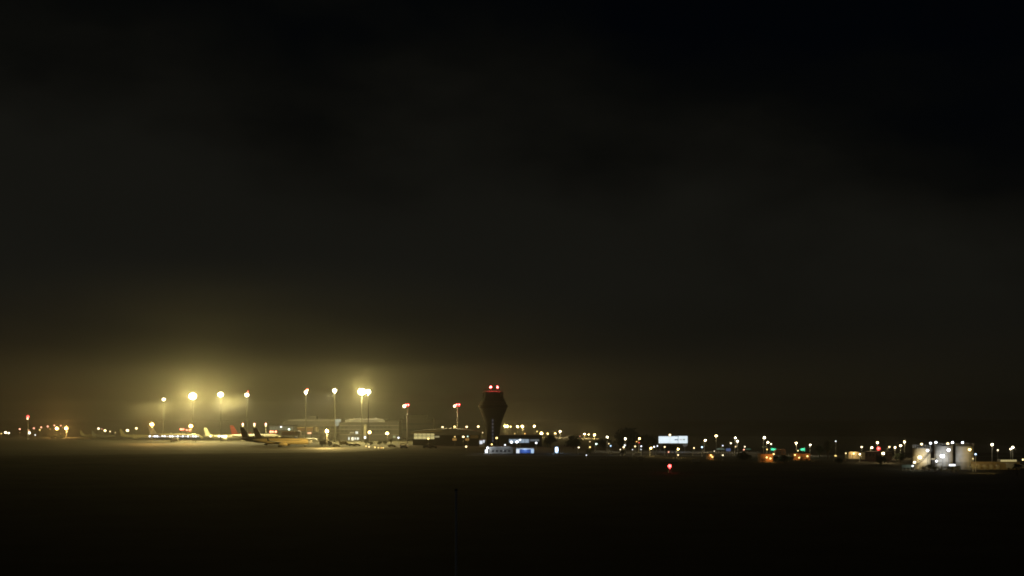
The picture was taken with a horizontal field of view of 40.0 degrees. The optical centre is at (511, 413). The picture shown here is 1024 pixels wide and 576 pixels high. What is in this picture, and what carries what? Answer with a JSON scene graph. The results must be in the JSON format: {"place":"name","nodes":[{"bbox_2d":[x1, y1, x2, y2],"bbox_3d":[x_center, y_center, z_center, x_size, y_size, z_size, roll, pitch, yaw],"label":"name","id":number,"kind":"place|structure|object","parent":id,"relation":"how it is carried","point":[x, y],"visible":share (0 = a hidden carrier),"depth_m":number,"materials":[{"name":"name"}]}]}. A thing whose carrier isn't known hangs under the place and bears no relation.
{"place":"outdoors","nodes":[
{"label":"outdoors","id":0,"kind":"place"},
{"bbox_2d":[281,430,300,437],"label":"jet bridge","id":1,"kind":"structure","parent":0,"point":[296,433],"depth_m":855.19,"materials":[{"name":"grey paint"}]},
{"bbox_2d":[267,416,344,438],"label":"terminal building","id":2,"kind":"structure","parent":0,"point":[323,425],"depth_m":999.14,"materials":[{"name":"concrete"}]},
{"bbox_2d":[297,426,318,437],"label":"jet bridge","id":3,"kind":"structure","parent":0,"point":[311,429],"depth_m":895.53,"materials":[{"name":"grey paint"}]},
{"bbox_2d":[478,386,507,444],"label":"control tower","id":4,"kind":"structure","parent":0,"point":[493,406],"depth_m":799.98,"materials":[{"name":"concrete"}]},
{"bbox_2d":[485,446,513,452],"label":"building","id":5,"kind":"structure","parent":0,"point":[500,449],"depth_m":632.82,"materials":[{"name":"concrete"}]},
{"bbox_2d":[0,420,1023,575],"bbox_3d":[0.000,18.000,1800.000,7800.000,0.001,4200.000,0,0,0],"label":"ground","id":6,"kind":"structure","parent":0,"point":[390,512],"depth_m":263.25,"materials":[{"name":"black"}]},
{"bbox_2d":[0,450,375,455],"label":"apron shoulder","id":7,"kind":"object","parent":6,"relation":"on","point":[57,452],"visible":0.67,"depth_m":663.14},
{"bbox_2d":[0,437,412,449],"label":"apron","id":8,"kind":"object","parent":6,"relation":"on","point":[76,443],"visible":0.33,"depth_m":812.09,"materials":[{"name":"concrete"}]},
{"bbox_2d":[80,430,101,437],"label":"airliner","id":9,"kind":"object","parent":8,"relation":"on","point":[87,435],"visible":0.9,"depth_m":1012.34,"materials":[{"name":"yellow paint"}]},
{"bbox_2d":[91,431,114,437],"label":"airliner","id":10,"kind":"object","parent":8,"relation":"on","point":[101,436],"visible":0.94,"depth_m":1013.51,"materials":[{"name":"grey paint"}]},
{"bbox_2d":[119,429,149,438],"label":"airliner","id":11,"kind":"object","parent":8,"relation":"on","point":[132,436],"visible":0.94,"depth_m":977.68,"materials":[{"name":"yellow paint"}]},
{"bbox_2d":[162,398,165,440],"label":"floodlight mast","id":12,"kind":"object","parent":8,"relation":"on","point":[163,399],"visible":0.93,"depth_m":930.41,"materials":[{"name":"metal"}]},
{"bbox_2d":[146,425,202,441],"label":"airliner","id":13,"kind":"object","parent":8,"relation":"on","point":[175,437],"visible":0.99,"depth_m":877.56,"materials":[{"name":"yellow paint"}]},
{"bbox_2d":[189,393,196,440],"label":"floodlight mast","id":14,"kind":"object","parent":8,"relation":"on","point":[192,396],"visible":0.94,"depth_m":911.80,"materials":[{"name":"metal"}]},
{"bbox_2d":[218,392,223,441],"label":"floodlight mast","id":15,"kind":"object","parent":8,"relation":"on","point":[220,394],"visible":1,"depth_m":894.95,"materials":[{"name":"metal"}]},
{"bbox_2d":[204,428,239,440],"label":"airliner","id":16,"kind":"object","parent":8,"relation":"on","point":[223,437],"visible":0.8,"depth_m":920.69,"materials":[{"name":"grey paint"}]},
{"bbox_2d":[245,391,248,441],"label":"floodlight mast","id":17,"kind":"object","parent":8,"relation":"on","point":[246,394],"visible":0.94,"depth_m":895.33,"materials":[{"name":"metal"}]},
{"bbox_2d":[229,425,280,437],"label":"airliner","id":18,"kind":"object","parent":8,"relation":"on","point":[234,431],"visible":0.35,"depth_m":894.62,"materials":[{"name":"white paint"}]},
{"bbox_2d":[240,427,291,445],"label":"airliner","id":19,"kind":"object","parent":8,"relation":"on","point":[244,433],"visible":0.41,"depth_m":787.82,"materials":[{"name":"grey paint"}]},
{"bbox_2d":[253,428,312,446],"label":"airliner","id":20,"kind":"object","parent":8,"relation":"on","point":[281,442],"visible":0.98,"depth_m":752.22,"materials":[{"name":"orange paint"}]},
{"bbox_2d":[304,389,307,437],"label":"floodlight mast","id":21,"kind":"object","parent":8,"relation":"on","point":[305,392],"visible":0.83,"depth_m":878.72,"materials":[{"name":"metal"}]},
{"bbox_2d":[319,440,331,445],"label":"parked truck","id":22,"kind":"object","parent":8,"relation":"on","point":[324,442],"visible":1,"depth_m":777.08,"materials":[{"name":"grey paint"}]},
{"bbox_2d":[333,389,336,441],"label":"floodlight mast","id":23,"kind":"object","parent":8,"relation":"on","point":[334,390],"visible":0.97,"depth_m":878.69,"materials":[{"name":"metal"}]},
{"bbox_2d":[339,441,348,444],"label":"parked van","id":24,"kind":"object","parent":8,"relation":"on","point":[343,442],"visible":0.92,"depth_m":796.70,"materials":[{"name":"white paint"}]},
{"bbox_2d":[358,388,365,441],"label":"floodlight mast","id":25,"kind":"object","parent":8,"relation":"on","point":[361,391],"visible":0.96,"depth_m":878.65,"materials":[{"name":"metal"}]},
{"bbox_2d":[364,425,365,439],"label":"pylon","id":26,"kind":"object","parent":8,"relation":"on","point":[364,432],"visible":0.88,"depth_m":879.00,"materials":[{"name":"concrete"}]},
{"bbox_2d":[366,390,370,442],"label":"floodlight mast","id":27,"kind":"object","parent":8,"relation":"on","point":[368,392],"visible":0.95,"depth_m":862.72,"materials":[{"name":"metal"}]},
{"bbox_2d":[403,404,408,443],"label":"light mast","id":28,"kind":"object","parent":8,"relation":"on","point":[405,405],"visible":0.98,"depth_m":818.12,"materials":[{"name":"metal"}]},
{"bbox_2d":[340,417,401,440],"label":"terminal wing","id":29,"kind":"structure","parent":6,"relation":"on","point":[350,429],"depth_m":921.67,"materials":[{"name":"beige concrete"}]},
{"bbox_2d":[399,415,434,437],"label":"office block","id":30,"kind":"structure","parent":6,"relation":"on","point":[419,422],"depth_m":1009.91,"materials":[{"name":"concrete"}]},
{"bbox_2d":[411,428,481,444],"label":"lit hall","id":31,"kind":"structure","parent":6,"relation":"on","point":[444,436],"depth_m":797.75,"materials":[{"name":"concrete"}]},
{"bbox_2d":[479,439,486,446],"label":"lit kiosk","id":32,"kind":"object","parent":6,"relation":"on","point":[482,442],"visible":1,"depth_m":753.53,"materials":[{"name":"white paint"}]},
{"bbox_2d":[499,434,541,445],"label":"annex building","id":33,"kind":"structure","parent":6,"relation":"on","point":[527,439],"depth_m":765.58,"materials":[{"name":"concrete"}]},
{"bbox_2d":[516,448,533,452],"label":"entrance canopy","id":34,"kind":"object","parent":6,"relation":"on","point":[526,450],"visible":1,"depth_m":635.77,"materials":[{"name":"blue"}]},
{"bbox_2d":[564,435,581,448],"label":"tree","id":35,"kind":"object","parent":6,"relation":"on","point":[573,442],"visible":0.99,"depth_m":707.36,"materials":[{"name":"green plant"}]},
{"bbox_2d":[590,438,613,448],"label":"tree","id":36,"kind":"object","parent":6,"relation":"on","point":[603,443],"visible":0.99,"depth_m":707.42,"materials":[{"name":"green plant"}]},
{"bbox_2d":[660,443,673,452],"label":"tree","id":37,"kind":"object","parent":6,"relation":"on","point":[666,448],"visible":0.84,"depth_m":632.25,"materials":[{"name":"green plant"}]},
{"bbox_2d":[670,444,677,453],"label":"tree","id":38,"kind":"object","parent":6,"relation":"on","point":[673,447],"visible":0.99,"depth_m":624.08,"materials":[{"name":"green plant"}]},
{"bbox_2d":[735,451,751,459],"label":"tree","id":39,"kind":"object","parent":6,"relation":"on","point":[744,456],"visible":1,"depth_m":544.89,"materials":[{"name":"green plant"}]},
{"bbox_2d":[530,436,1023,452],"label":"car park","id":40,"kind":"structure","parent":6,"relation":"on","point":[756,444],"depth_m":786.84,"materials":[{"name":"grey asphalt"}]},
{"bbox_2d":[542,435,557,447],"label":"tree","id":41,"kind":"object","parent":40,"relation":"on","point":[549,440],"visible":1,"depth_m":729.01,"materials":[{"name":"green plant"}]},
{"bbox_2d":[611,428,643,449],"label":"tree","id":42,"kind":"object","parent":40,"relation":"on","point":[631,435],"visible":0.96,"depth_m":694.96,"materials":[{"name":"green plant"}]},
{"bbox_2d":[639,434,657,449],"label":"tree","id":43,"kind":"object","parent":40,"relation":"on","point":[647,441],"visible":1,"depth_m":686.42,"materials":[{"name":"green plant"}]},
{"bbox_2d":[658,436,687,450],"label":"billboard","id":44,"kind":"object","parent":40,"relation":"on","point":[672,439],"visible":0.94,"depth_m":668.28,"materials":[{"name":"grey"}]},
{"bbox_2d":[779,454,790,462],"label":"bush","id":45,"kind":"object","parent":6,"relation":"on","point":[784,457],"visible":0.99,"depth_m":510.21,"materials":[{"name":"green plant"}]},
{"bbox_2d":[814,445,824,457],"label":"tree","id":46,"kind":"object","parent":6,"relation":"on","point":[820,448],"visible":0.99,"depth_m":571.69,"materials":[{"name":"green plant"}]},
{"bbox_2d":[823,440,835,458],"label":"tree","id":47,"kind":"object","parent":6,"relation":"on","point":[828,445],"visible":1,"depth_m":557.40,"materials":[{"name":"green plant"}]},
{"bbox_2d":[834,458,842,463],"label":"bush","id":48,"kind":"object","parent":6,"relation":"on","point":[839,461],"visible":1,"depth_m":498.87,"materials":[{"name":"green plant"}]},
{"bbox_2d":[861,451,891,459],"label":"house","id":49,"kind":"structure","parent":6,"relation":"on","point":[869,455],"depth_m":545.59,"materials":[{"name":"concrete"}]},
{"bbox_2d":[876,455,886,463],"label":"tree","id":50,"kind":"object","parent":6,"relation":"on","point":[880,459],"visible":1,"depth_m":498.63,"materials":[{"name":"green plant"}]},
{"bbox_2d":[893,451,906,462],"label":"tree","id":51,"kind":"object","parent":6,"relation":"on","point":[898,455],"visible":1,"depth_m":509.50,"materials":[{"name":"green plant"}]},
{"bbox_2d":[902,465,910,469],"bbox_3d":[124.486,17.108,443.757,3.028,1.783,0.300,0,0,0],"label":"van","id":52,"kind":"object","parent":6,"relation":"on","point":[906,466],"visible":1,"depth_m":443.61,"materials":[{"name":"metal"}]},
{"bbox_2d":[913,445,932,469],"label":"fuel tank","id":53,"kind":"object","parent":6,"relation":"on","point":[922,452],"visible":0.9,"depth_m":449.75,"materials":[{"name":"metal"}]},
{"bbox_2d":[934,443,952,468],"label":"fuel tank","id":54,"kind":"object","parent":6,"relation":"on","point":[939,449],"visible":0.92,"depth_m":451.24,"materials":[{"name":"metal"}]},
{"bbox_2d":[955,443,973,469],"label":"fuel tank","id":55,"kind":"object","parent":6,"relation":"on","point":[962,455],"visible":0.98,"depth_m":450.18,"materials":[{"name":"metal"}]},
{"bbox_2d":[971,462,1019,469],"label":"boundary wall","id":56,"kind":"structure","parent":6,"relation":"on","point":[1002,465],"depth_m":449.19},
{"bbox_2d":[1006,463,1016,469],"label":"parked van","id":57,"kind":"object","parent":6,"relation":"on","point":[1008,465],"visible":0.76,"depth_m":448.87,"materials":[{"name":"white paint"}]},
{"bbox_2d":[1011,464,1022,475],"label":"palm tree","id":58,"kind":"object","parent":6,"relation":"on","point":[1017,466],"visible":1,"depth_m":402.14,"materials":[{"name":"green plant"}]},
{"bbox_2d":[0,0,1023,419],"label":"sky","id":59,"kind":"structure","parent":0,"point":[574,209],"materials":[{"name":"black"}]},
{"bbox_2d":[661,460,677,461],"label":"wall","id":60,"kind":"structure","parent":0,"point":[669,460],"depth_m":519.32,"materials":[{"name":"concrete"}]},
{"bbox_2d":[706,454,713,458],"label":"house","id":61,"kind":"structure","parent":0,"point":[709,456],"depth_m":548.74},
{"bbox_2d":[465,455,1023,456],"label":"road","id":62,"kind":"structure","parent":0,"point":[689,455],"depth_m":600.24,"materials":[{"name":"grey asphalt"}]},
{"bbox_2d":[757,453,773,461],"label":"house","id":63,"kind":"structure","parent":0,"point":[767,457],"depth_m":521.60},
{"bbox_2d":[774,449,785,454],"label":"house","id":64,"kind":"structure","parent":0,"point":[779,451],"depth_m":608.54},
{"bbox_2d":[790,453,810,459],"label":"house","id":65,"kind":"structure","parent":0,"point":[803,456],"depth_m":542.47,"materials":[{"name":"brick"}]},
{"bbox_2d":[845,451,859,458],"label":"house","id":66,"kind":"structure","parent":0,"point":[852,455],"depth_m":558.42,"materials":[{"name":"metal"}]},
{"bbox_2d":[988,464,993,469],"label":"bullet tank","id":67,"kind":"object","parent":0,"point":[990,466],"visible":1,"depth_m":448.10,"materials":[{"name":"metal"}]},
{"bbox_2d":[997,459,1016,461],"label":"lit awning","id":68,"kind":"object","parent":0,"point":[1006,460],"visible":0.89,"depth_m":451.91,"materials":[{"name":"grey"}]}
]}

